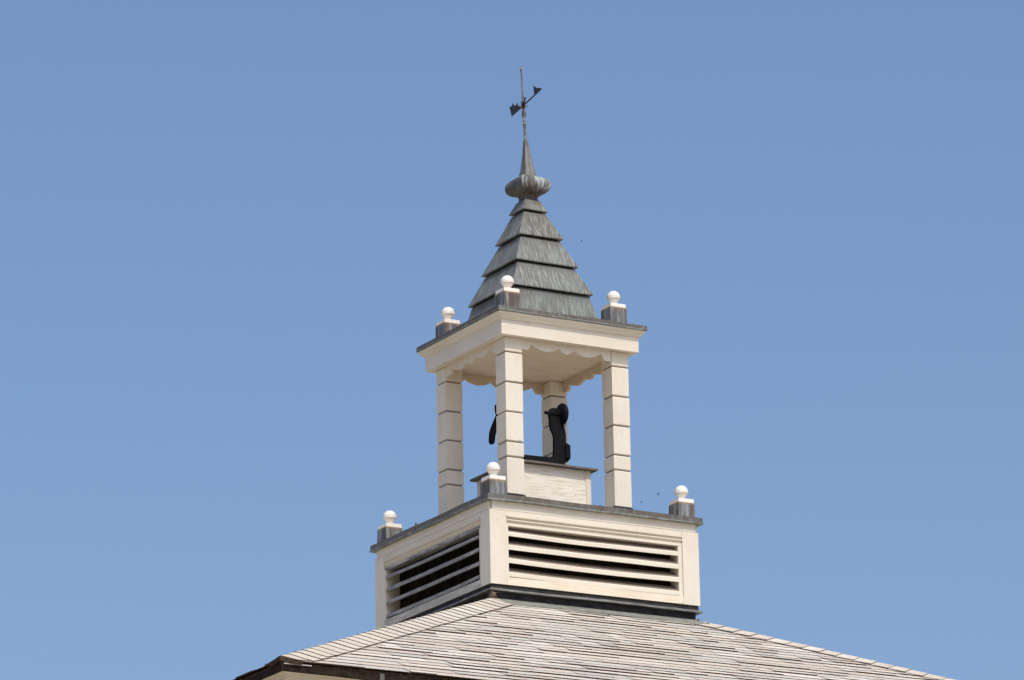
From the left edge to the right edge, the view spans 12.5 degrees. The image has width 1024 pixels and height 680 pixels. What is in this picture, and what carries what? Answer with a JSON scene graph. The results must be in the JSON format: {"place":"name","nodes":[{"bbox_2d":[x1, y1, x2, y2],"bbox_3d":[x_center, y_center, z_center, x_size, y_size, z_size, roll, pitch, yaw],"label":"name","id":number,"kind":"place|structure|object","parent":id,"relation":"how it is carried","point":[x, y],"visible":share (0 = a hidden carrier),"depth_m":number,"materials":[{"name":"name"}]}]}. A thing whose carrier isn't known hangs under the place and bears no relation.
{"place":"outdoors","nodes":[
{"label":"outdoors","id":0,"kind":"place"},
{"bbox_2d":[0,0,1023,679],"label":"sky","id":1,"kind":"structure","parent":0,"point":[233,233],"materials":[{"name":"blue"}]},
{"label":"ground","id":2,"kind":"structure","parent":0,"visible":0},
{"bbox_2d":[233,598,954,679],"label":"building","id":3,"kind":"structure","parent":2,"relation":"on","point":[495,639],"depth_m":35.83,"materials":[{"name":"grey wood"}]},
{"bbox_2d":[488,590,497,597],"bbox_3d":[-0.152,2.063,37.871,0.085,0.094,0.080,4,-17,-17],"label":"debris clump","id":4,"kind":"object","parent":3,"relation":"on","point":[492,593],"visible":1,"depth_m":37.87,"materials":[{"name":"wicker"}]},
{"bbox_2d":[369,140,703,628],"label":"bell tower","id":5,"kind":"structure","parent":3,"relation":"on","point":[519,528],"depth_m":39.12,"materials":[{"name":"beige paint"}]},
{"bbox_2d":[509,66,541,139],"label":"weather vane","id":6,"kind":"object","parent":5,"relation":"on","point":[515,109],"visible":1,"depth_m":40.44,"materials":[{"name":"grey metal"}]},
{"bbox_2d":[489,403,570,464],"bbox_3d":[0.157,0.784,39.315,0.672,0.560,0.302,5,-17,-20],"label":"bell stand","id":7,"kind":"object","parent":5,"relation":"on","point":[557,420],"visible":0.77,"depth_m":39.31,"materials":[{"name":"black metal"}]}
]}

